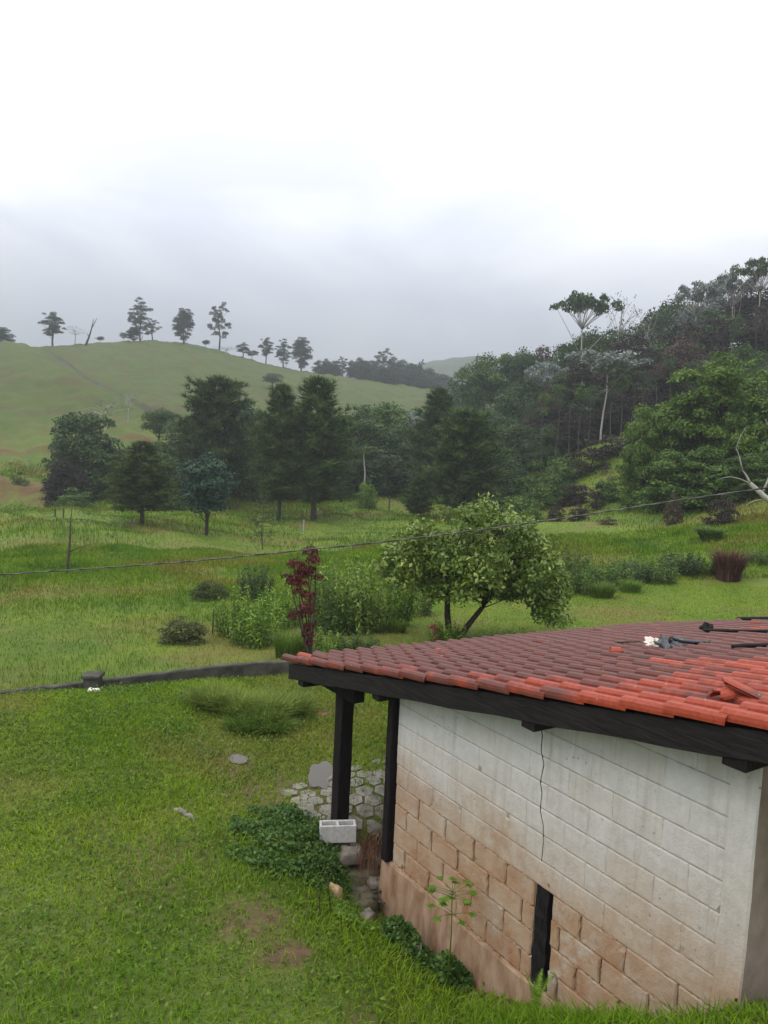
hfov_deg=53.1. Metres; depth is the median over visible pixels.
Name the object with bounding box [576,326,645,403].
forest tree
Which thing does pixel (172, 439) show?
woodland tree
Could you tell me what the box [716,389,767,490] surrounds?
bushy tree
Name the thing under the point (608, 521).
shrub
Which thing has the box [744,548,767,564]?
weed clump
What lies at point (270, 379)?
hill tree
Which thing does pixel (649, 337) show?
bare tree
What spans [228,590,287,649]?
weed clump
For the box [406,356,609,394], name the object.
hills
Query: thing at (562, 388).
slender tree
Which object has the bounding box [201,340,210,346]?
hill tree
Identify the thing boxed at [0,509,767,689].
field grass
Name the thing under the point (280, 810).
ground weeds
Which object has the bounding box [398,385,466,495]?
pine tree
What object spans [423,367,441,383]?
hill tree
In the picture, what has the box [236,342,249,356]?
hill tree
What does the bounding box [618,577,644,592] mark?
grass clump
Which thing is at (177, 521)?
grass
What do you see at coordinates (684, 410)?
bushy tree
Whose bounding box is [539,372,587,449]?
forest tree
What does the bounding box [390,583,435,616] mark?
weed clump
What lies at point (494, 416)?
woodland tree
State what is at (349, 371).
hill tree
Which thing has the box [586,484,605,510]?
shrub
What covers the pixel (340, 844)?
block ledge
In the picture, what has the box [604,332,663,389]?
forest tree
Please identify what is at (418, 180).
sky
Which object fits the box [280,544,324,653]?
red shrub
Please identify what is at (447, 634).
weed clump
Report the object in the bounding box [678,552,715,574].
weed clump
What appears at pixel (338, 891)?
brick piece
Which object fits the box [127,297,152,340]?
eucalyptus tree
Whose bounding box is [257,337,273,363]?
eucalyptus tree
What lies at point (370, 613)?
weed clump
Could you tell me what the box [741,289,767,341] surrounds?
forest tree
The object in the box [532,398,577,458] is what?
forest tree
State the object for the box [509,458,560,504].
shrub
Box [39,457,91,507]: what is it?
woodland tree
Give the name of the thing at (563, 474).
shrub
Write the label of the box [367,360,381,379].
hill tree
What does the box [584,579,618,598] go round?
grass clump
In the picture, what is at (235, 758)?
flat stone
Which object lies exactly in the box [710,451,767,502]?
bushy tree
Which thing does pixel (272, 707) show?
grass clump
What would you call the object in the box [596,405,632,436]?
forest tree
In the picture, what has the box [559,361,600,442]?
forest tree
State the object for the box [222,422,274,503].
woodland tree
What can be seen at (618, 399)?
forest tree
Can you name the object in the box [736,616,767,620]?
dark board
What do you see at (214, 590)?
wiry bush
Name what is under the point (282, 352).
eucalyptus tree
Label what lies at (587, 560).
weed clump
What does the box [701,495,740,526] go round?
shrub
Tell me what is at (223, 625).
weed clump
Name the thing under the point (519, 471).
woodland tree
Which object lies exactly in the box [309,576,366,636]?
weed clump
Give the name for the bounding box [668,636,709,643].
plastic strip
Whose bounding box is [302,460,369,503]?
woodland tree
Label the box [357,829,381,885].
dry fronds
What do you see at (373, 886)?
stone
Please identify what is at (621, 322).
bare tree
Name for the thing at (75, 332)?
hill tree
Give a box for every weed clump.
[212,583,266,638]
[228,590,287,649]
[236,563,276,601]
[258,577,305,630]
[297,627,342,652]
[305,563,349,606]
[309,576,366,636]
[318,555,381,610]
[332,570,394,635]
[335,630,381,650]
[360,571,416,629]
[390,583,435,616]
[427,618,465,641]
[550,547,592,574]
[559,556,603,595]
[584,557,636,588]
[609,556,654,583]
[630,556,679,584]
[653,549,702,576]
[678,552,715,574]
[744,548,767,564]
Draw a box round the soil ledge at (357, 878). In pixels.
[341,856,378,884]
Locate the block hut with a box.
[281,618,767,1021]
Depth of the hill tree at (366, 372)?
293.48 m
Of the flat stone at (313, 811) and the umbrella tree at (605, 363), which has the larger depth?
the umbrella tree at (605, 363)
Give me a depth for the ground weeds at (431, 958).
6.69 m
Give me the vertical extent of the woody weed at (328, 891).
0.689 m
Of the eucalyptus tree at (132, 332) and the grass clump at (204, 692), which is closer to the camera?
the grass clump at (204, 692)
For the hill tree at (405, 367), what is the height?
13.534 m
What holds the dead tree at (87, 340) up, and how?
on the ground at (42, 388)
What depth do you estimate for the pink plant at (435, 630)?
17.79 m
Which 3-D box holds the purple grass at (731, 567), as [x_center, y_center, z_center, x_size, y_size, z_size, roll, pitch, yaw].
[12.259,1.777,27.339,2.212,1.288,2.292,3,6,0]
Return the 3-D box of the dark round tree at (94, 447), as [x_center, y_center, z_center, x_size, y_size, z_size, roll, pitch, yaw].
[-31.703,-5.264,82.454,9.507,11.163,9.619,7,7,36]
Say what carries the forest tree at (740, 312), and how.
on the ground at (42, 388)
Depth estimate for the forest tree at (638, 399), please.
82.40 m
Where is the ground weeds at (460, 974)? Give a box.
[435,948,473,993]
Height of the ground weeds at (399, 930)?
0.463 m
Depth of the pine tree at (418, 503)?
63.81 m
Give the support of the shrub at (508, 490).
on the ground at (42, 388)
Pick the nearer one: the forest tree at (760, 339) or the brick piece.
the brick piece
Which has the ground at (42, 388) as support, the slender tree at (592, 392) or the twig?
the slender tree at (592, 392)
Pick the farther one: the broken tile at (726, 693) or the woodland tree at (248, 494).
the woodland tree at (248, 494)
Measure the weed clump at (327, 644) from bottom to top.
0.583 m
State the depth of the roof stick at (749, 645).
7.08 m
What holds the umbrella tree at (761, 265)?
on the ground at (42, 388)
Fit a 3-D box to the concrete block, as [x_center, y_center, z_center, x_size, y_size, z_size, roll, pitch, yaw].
[-0.500,3.442,8.279,0.390,0.190,0.140,2,6,-8]
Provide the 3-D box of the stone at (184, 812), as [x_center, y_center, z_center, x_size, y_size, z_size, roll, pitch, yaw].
[-2.216,3.371,8.567,0.473,0.082,0.069,7,7,37]
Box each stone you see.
[172,807,196,820]
[228,754,247,763]
[303,809,316,817]
[308,761,332,788]
[347,884,379,912]
[359,907,375,922]
[367,876,379,890]
[410,940,421,950]
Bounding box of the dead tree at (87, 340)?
[79,319,96,345]
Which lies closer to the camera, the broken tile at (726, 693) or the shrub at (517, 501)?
the broken tile at (726, 693)
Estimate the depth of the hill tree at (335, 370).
298.62 m
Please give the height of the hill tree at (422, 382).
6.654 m
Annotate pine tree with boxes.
[96,439,187,523]
[156,373,263,501]
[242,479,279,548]
[245,381,316,520]
[258,374,370,520]
[395,476,440,518]
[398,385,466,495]
[410,405,519,507]
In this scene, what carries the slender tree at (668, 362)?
on the ground at (42, 388)
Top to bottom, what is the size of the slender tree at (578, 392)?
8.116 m
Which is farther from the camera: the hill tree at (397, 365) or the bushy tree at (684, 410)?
the hill tree at (397, 365)
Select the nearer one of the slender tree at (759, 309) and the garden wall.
the garden wall
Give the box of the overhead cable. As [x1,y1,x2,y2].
[0,487,767,574]
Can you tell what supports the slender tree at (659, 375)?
on the ground at (42, 388)
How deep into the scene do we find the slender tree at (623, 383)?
77.89 m
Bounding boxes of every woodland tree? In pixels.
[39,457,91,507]
[85,451,140,498]
[135,441,184,470]
[136,450,178,492]
[152,421,220,461]
[161,452,202,500]
[219,406,277,460]
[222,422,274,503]
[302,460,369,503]
[316,412,372,466]
[342,443,419,498]
[343,404,386,445]
[348,401,417,450]
[367,422,427,486]
[386,409,439,445]
[455,455,509,484]
[466,409,513,446]
[482,456,529,487]
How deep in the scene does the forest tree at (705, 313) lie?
101.35 m
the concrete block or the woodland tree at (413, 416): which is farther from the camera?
the woodland tree at (413, 416)
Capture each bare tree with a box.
[601,291,641,403]
[631,309,663,351]
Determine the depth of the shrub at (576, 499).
59.73 m
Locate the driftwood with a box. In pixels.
[365,890,384,904]
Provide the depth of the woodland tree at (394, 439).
90.17 m
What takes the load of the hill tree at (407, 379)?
on the ground at (42, 388)
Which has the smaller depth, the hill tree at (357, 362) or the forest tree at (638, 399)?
the forest tree at (638, 399)
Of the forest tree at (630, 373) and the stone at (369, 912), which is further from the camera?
the forest tree at (630, 373)
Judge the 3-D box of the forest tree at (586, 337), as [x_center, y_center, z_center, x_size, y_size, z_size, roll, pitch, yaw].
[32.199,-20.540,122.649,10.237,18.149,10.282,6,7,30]
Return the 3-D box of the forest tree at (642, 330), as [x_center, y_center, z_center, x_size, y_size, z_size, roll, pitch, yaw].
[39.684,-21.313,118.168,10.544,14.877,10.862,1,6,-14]
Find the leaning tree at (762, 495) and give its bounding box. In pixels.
[699,408,767,505]
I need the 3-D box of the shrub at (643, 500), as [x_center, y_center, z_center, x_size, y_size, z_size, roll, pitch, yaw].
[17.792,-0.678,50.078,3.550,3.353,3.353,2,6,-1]
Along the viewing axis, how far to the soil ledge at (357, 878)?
8.04 m
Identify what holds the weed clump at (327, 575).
on the ground at (42, 388)
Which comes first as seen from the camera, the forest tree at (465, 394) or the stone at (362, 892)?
the stone at (362, 892)
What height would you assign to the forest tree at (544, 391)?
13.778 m
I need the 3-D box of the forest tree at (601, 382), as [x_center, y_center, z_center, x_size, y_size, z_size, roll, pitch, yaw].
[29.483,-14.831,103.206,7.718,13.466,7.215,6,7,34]
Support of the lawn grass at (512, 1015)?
on the ground at (42, 388)
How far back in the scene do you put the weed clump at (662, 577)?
27.00 m
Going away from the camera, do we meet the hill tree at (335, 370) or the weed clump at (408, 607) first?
the weed clump at (408, 607)
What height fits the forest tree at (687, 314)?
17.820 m
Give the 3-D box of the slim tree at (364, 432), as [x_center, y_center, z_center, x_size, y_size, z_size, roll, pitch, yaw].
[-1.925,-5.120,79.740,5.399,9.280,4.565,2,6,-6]
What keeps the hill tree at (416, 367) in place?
on the ground at (42, 388)
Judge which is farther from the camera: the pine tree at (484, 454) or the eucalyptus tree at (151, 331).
the eucalyptus tree at (151, 331)
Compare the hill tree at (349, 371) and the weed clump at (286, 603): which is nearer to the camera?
the weed clump at (286, 603)
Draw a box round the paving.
[280,758,384,894]
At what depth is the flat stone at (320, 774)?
9.66 m
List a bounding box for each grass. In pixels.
[0,436,767,552]
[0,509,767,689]
[0,673,767,1023]
[352,578,767,757]
[704,545,758,581]
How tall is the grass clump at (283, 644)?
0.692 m
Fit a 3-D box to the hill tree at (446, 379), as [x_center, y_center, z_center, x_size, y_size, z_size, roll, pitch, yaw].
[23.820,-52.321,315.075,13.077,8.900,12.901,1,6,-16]
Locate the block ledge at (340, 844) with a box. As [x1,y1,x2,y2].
[328,843,349,852]
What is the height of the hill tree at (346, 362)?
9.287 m
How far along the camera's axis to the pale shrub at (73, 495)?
73.84 m
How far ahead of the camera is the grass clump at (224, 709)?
11.90 m
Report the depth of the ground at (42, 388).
18.29 m
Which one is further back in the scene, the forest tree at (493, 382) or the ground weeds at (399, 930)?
the forest tree at (493, 382)
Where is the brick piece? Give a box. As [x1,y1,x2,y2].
[329,882,342,898]
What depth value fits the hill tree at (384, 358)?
313.89 m
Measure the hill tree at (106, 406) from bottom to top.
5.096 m
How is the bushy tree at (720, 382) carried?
on the ground at (42, 388)
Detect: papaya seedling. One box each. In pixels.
[264,831,294,849]
[426,876,477,993]
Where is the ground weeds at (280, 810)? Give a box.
[227,801,308,839]
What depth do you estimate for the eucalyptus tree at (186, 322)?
266.02 m
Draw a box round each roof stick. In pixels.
[703,629,767,632]
[731,643,767,648]
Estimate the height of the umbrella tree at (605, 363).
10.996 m
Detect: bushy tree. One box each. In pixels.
[615,394,716,500]
[617,423,670,512]
[642,444,751,515]
[643,349,767,483]
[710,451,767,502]
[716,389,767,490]
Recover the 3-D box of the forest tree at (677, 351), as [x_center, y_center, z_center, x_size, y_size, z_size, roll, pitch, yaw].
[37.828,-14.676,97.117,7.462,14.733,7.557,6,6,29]
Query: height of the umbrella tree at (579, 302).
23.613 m
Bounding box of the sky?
[0,0,767,376]
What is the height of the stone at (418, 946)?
0.083 m
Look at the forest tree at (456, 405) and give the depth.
147.70 m
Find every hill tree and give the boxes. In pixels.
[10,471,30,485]
[65,326,85,343]
[81,400,130,429]
[119,332,126,340]
[121,392,137,417]
[139,407,182,440]
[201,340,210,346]
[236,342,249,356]
[246,350,258,355]
[262,373,284,384]
[311,360,322,373]
[319,358,332,373]
[323,360,344,375]
[338,356,347,375]
[344,360,356,377]
[350,357,371,377]
[355,363,376,380]
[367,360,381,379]
[371,367,400,384]
[372,348,394,371]
[386,356,405,379]
[394,359,415,378]
[398,370,420,385]
[403,363,431,383]
[410,376,436,388]
[417,359,424,377]
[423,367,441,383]
[432,374,454,388]
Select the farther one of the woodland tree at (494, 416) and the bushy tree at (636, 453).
the woodland tree at (494, 416)
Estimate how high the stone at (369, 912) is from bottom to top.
0.099 m
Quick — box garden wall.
[0,660,330,694]
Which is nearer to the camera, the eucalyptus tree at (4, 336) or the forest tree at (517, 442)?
the forest tree at (517, 442)
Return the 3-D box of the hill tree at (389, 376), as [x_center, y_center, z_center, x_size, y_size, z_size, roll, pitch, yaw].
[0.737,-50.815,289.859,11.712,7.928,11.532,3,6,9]
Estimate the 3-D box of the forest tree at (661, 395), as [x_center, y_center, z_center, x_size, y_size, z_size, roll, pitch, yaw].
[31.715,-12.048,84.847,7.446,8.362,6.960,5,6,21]
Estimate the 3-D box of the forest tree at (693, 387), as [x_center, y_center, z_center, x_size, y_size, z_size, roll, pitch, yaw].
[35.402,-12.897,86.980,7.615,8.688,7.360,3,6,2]
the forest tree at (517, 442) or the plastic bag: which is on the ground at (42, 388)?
the forest tree at (517, 442)
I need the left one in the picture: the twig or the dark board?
the twig
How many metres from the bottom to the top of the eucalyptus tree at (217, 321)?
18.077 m
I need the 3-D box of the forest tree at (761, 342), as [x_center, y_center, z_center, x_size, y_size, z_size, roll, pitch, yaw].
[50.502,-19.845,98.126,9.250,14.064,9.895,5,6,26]
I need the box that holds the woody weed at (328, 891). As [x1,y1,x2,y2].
[322,869,331,916]
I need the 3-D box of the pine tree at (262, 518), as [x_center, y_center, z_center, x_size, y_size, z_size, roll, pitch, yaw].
[-7.615,0.378,48.228,2.431,5.096,2.529,0,6,-20]
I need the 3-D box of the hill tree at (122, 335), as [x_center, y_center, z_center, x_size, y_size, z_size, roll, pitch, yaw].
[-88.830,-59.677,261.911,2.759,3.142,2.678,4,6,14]
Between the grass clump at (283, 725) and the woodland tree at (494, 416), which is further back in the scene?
the woodland tree at (494, 416)
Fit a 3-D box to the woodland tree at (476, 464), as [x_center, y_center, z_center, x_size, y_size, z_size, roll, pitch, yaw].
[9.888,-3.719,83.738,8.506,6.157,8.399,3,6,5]
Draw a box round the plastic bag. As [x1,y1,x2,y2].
[652,634,684,648]
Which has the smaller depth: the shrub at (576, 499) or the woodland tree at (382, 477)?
the shrub at (576, 499)
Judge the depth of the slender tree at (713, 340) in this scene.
89.97 m
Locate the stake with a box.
[212,609,213,633]
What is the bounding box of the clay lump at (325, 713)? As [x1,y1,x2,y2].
[317,712,328,716]
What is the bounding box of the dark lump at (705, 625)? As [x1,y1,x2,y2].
[699,622,712,629]
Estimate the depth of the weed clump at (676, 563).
28.04 m
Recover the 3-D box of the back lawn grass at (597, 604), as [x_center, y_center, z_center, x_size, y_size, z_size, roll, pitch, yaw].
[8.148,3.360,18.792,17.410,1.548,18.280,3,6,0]
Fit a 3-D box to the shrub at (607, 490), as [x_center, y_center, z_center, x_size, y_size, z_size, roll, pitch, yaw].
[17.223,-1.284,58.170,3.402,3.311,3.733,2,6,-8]
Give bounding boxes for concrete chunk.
[338,845,365,865]
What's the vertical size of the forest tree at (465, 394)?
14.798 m
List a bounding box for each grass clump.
[176,677,250,710]
[191,684,276,718]
[214,704,279,734]
[215,687,312,722]
[241,708,303,734]
[249,685,326,718]
[263,623,306,657]
[386,617,409,632]
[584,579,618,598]
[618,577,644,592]
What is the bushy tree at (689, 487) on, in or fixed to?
on the ground at (42, 388)
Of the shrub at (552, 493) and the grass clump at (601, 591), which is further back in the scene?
the shrub at (552, 493)
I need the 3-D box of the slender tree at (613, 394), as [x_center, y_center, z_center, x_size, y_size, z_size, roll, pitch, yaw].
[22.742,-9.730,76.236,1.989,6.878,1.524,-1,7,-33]
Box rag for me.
[644,636,659,646]
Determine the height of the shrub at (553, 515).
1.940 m
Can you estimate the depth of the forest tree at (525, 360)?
122.19 m
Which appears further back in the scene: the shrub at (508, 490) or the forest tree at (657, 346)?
the forest tree at (657, 346)
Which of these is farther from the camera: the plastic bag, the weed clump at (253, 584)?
the weed clump at (253, 584)
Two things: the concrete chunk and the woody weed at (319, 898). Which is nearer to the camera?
the woody weed at (319, 898)
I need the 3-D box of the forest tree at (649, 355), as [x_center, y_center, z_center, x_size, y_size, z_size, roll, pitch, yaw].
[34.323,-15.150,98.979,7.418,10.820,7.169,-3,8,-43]
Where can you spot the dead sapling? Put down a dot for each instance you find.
(68, 557)
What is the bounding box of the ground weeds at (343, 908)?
[333,897,380,933]
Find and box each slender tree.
[537,393,551,473]
[550,385,567,458]
[564,375,584,452]
[575,383,590,450]
[584,388,598,448]
[605,379,623,437]
[618,374,633,437]
[628,375,641,422]
[647,363,666,403]
[662,354,677,402]
[706,313,727,348]
[726,313,747,351]
[748,304,767,352]
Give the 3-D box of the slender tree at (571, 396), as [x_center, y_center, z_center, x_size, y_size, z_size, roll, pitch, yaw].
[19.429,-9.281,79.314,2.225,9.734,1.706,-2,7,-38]
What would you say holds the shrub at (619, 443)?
on the ground at (42, 388)
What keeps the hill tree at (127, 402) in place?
on the ground at (42, 388)
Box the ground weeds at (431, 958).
[403,947,439,985]
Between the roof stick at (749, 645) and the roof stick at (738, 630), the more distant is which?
the roof stick at (738, 630)
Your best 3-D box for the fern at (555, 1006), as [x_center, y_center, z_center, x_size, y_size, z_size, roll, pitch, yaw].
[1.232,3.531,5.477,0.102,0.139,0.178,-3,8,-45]
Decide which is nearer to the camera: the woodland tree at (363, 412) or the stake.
the stake
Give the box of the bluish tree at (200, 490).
[173,450,241,535]
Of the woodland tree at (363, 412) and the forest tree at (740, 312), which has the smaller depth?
the woodland tree at (363, 412)
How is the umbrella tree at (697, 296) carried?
on the ground at (42, 388)
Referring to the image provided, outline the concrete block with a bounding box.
[319,819,356,842]
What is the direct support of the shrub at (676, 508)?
on the ground at (42, 388)
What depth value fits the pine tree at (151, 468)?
56.37 m
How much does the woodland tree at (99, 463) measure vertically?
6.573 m
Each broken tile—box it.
[609,647,623,652]
[708,687,735,700]
[722,676,766,698]
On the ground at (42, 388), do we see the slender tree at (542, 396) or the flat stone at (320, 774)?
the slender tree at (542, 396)
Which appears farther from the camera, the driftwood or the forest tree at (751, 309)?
the forest tree at (751, 309)
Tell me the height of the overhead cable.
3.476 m
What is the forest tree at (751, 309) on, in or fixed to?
on the ground at (42, 388)
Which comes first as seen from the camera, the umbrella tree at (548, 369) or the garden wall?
the garden wall
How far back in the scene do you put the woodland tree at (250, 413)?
93.02 m
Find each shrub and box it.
[51,487,95,507]
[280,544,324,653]
[354,480,377,508]
[486,475,537,513]
[499,492,549,521]
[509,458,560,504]
[528,473,574,510]
[544,452,584,487]
[547,503,564,521]
[556,480,591,507]
[563,439,616,480]
[566,503,589,521]
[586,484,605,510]
[588,474,624,501]
[593,434,630,459]
[597,517,618,524]
[629,477,678,513]
[661,494,683,525]
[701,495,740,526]
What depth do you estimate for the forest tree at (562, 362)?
118.09 m
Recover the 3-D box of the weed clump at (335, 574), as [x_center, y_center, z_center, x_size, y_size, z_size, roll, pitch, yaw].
[-1.100,2.140,23.349,1.872,1.812,1.921,-3,8,-45]
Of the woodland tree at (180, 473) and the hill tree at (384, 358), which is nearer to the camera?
the woodland tree at (180, 473)
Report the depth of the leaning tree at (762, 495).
23.92 m
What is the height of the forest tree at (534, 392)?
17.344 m
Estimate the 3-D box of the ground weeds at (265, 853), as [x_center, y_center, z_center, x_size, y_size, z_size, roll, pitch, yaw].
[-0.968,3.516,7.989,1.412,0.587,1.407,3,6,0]
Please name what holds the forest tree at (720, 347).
on the ground at (42, 388)
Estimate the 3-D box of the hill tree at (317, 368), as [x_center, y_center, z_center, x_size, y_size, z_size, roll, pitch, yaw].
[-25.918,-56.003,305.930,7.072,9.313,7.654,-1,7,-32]
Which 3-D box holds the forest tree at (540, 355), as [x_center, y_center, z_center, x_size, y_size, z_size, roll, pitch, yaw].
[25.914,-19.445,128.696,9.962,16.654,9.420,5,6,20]
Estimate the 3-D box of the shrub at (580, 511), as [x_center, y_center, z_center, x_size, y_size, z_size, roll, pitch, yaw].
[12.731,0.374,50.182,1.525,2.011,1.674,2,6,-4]
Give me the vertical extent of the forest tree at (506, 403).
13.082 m
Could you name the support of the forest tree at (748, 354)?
on the ground at (42, 388)
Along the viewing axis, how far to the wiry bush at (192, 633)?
18.20 m
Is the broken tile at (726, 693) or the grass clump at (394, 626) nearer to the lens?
the broken tile at (726, 693)
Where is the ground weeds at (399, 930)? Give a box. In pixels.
[381,914,432,954]
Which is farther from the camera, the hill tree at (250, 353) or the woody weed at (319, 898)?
the hill tree at (250, 353)
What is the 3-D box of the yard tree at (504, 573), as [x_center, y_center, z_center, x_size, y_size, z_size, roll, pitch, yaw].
[2.269,1.441,18.227,5.004,3.909,3.708,0,6,-26]
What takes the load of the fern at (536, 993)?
on the ground at (42, 388)
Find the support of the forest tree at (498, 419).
on the ground at (42, 388)
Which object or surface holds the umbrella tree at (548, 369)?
on the ground at (42, 388)
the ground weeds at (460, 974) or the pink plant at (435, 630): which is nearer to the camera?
the ground weeds at (460, 974)
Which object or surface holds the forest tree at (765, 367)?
on the ground at (42, 388)
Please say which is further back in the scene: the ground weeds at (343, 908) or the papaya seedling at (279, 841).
the papaya seedling at (279, 841)
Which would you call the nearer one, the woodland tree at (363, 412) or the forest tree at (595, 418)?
the forest tree at (595, 418)
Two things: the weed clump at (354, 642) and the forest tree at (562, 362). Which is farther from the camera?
the forest tree at (562, 362)
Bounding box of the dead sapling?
[66,506,95,573]
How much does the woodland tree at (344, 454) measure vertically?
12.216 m
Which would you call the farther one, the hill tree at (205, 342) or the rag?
the hill tree at (205, 342)
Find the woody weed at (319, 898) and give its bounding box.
[314,884,323,915]
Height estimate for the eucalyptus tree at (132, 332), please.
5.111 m
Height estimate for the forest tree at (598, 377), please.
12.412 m
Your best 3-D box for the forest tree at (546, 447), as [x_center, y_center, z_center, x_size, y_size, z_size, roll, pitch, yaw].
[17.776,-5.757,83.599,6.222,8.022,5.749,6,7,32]
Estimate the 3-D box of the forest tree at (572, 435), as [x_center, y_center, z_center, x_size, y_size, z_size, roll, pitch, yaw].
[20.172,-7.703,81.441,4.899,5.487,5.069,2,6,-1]
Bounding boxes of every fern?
[525,968,554,1008]
[546,994,570,1011]
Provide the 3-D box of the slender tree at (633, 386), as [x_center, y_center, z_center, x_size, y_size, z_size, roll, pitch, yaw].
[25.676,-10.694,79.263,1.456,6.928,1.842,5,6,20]
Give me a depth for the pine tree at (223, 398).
76.23 m
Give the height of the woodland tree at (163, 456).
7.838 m
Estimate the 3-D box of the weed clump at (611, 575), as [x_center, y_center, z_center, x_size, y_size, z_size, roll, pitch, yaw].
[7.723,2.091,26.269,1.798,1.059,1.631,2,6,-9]
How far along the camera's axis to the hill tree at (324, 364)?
301.79 m
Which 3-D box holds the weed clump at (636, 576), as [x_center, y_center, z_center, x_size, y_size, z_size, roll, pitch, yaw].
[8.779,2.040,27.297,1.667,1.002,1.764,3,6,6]
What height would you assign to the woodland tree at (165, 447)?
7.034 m
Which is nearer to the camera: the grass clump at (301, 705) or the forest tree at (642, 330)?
the grass clump at (301, 705)
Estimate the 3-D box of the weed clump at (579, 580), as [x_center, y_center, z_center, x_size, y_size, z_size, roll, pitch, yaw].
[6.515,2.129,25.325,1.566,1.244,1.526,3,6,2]
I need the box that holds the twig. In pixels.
[617,641,639,642]
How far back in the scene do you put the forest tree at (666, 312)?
118.31 m
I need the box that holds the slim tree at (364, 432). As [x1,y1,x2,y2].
[344,418,392,496]
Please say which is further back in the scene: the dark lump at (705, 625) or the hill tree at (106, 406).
the hill tree at (106, 406)
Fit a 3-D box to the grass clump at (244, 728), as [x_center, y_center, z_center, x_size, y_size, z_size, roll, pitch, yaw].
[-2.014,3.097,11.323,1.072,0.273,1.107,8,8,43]
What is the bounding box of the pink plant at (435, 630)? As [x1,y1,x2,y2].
[428,624,440,641]
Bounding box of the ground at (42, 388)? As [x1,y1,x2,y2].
[0,340,767,1023]
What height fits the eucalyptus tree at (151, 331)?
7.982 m
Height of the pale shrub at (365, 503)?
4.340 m
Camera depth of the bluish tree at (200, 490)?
53.38 m
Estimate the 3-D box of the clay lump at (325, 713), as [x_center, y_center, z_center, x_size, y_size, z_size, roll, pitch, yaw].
[-0.948,3.165,11.942,0.197,0.113,0.152,3,6,0]
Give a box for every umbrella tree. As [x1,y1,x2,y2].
[523,361,568,399]
[549,290,624,382]
[564,348,653,440]
[673,279,727,330]
[715,270,758,346]
[730,256,767,305]
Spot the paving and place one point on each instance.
(366, 814)
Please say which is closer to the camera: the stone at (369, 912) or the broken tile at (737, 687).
the broken tile at (737, 687)
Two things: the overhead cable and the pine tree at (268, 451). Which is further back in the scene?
the pine tree at (268, 451)
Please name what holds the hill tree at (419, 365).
on the ground at (42, 388)
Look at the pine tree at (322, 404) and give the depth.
65.65 m
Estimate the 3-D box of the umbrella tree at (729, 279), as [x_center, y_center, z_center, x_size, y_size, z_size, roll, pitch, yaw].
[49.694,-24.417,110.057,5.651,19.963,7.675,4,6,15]
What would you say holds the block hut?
on the ground at (42, 388)
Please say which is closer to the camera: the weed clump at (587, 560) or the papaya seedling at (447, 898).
the papaya seedling at (447, 898)
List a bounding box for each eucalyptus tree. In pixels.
[0,327,15,341]
[37,312,66,345]
[125,327,140,341]
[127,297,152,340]
[145,318,161,339]
[172,308,195,343]
[207,302,231,350]
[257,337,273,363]
[273,338,291,367]
[291,337,313,370]
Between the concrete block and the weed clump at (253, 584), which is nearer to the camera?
the concrete block
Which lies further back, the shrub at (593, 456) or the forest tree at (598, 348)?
the forest tree at (598, 348)
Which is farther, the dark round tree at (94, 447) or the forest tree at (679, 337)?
the forest tree at (679, 337)
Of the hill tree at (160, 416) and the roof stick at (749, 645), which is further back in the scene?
the hill tree at (160, 416)
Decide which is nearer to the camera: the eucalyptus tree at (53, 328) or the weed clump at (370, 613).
the weed clump at (370, 613)
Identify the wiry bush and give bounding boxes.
[157,616,209,644]
[188,579,231,601]
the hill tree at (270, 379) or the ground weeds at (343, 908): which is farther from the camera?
the hill tree at (270, 379)
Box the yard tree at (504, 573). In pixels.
[368,492,578,636]
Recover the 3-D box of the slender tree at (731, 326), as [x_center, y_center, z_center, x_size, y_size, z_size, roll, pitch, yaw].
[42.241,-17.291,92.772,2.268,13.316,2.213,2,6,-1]
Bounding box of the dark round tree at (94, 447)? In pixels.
[38,411,133,503]
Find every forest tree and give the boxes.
[438,385,464,409]
[444,361,497,410]
[468,351,522,408]
[481,386,531,445]
[482,412,523,463]
[494,346,542,404]
[495,421,548,474]
[508,368,554,433]
[520,422,571,474]
[522,383,566,453]
[527,344,553,401]
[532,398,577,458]
[535,343,589,397]
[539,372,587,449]
[553,414,597,454]
[557,325,615,382]
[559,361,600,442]
[562,361,613,444]
[571,385,615,441]
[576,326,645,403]
[581,410,620,440]
[584,351,627,438]
[586,390,632,437]
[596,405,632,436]
[601,358,650,416]
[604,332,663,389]
[610,324,676,363]
[615,391,658,430]
[630,352,677,387]
[634,380,666,402]
[635,293,696,343]
[641,330,704,409]
[643,365,701,411]
[655,321,710,370]
[659,336,710,394]
[666,294,728,348]
[667,359,714,419]
[679,307,740,362]
[698,281,752,349]
[698,318,767,369]
[722,341,766,402]
[726,284,767,347]
[732,319,767,364]
[735,364,767,409]
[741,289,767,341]
[752,312,767,357]
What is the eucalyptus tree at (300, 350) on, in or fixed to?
on the ground at (42, 388)
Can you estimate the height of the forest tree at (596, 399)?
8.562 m
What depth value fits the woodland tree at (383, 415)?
96.01 m
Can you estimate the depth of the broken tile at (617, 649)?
7.30 m
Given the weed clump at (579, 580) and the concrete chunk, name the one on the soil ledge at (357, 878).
the concrete chunk
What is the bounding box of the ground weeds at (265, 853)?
[222,808,351,894]

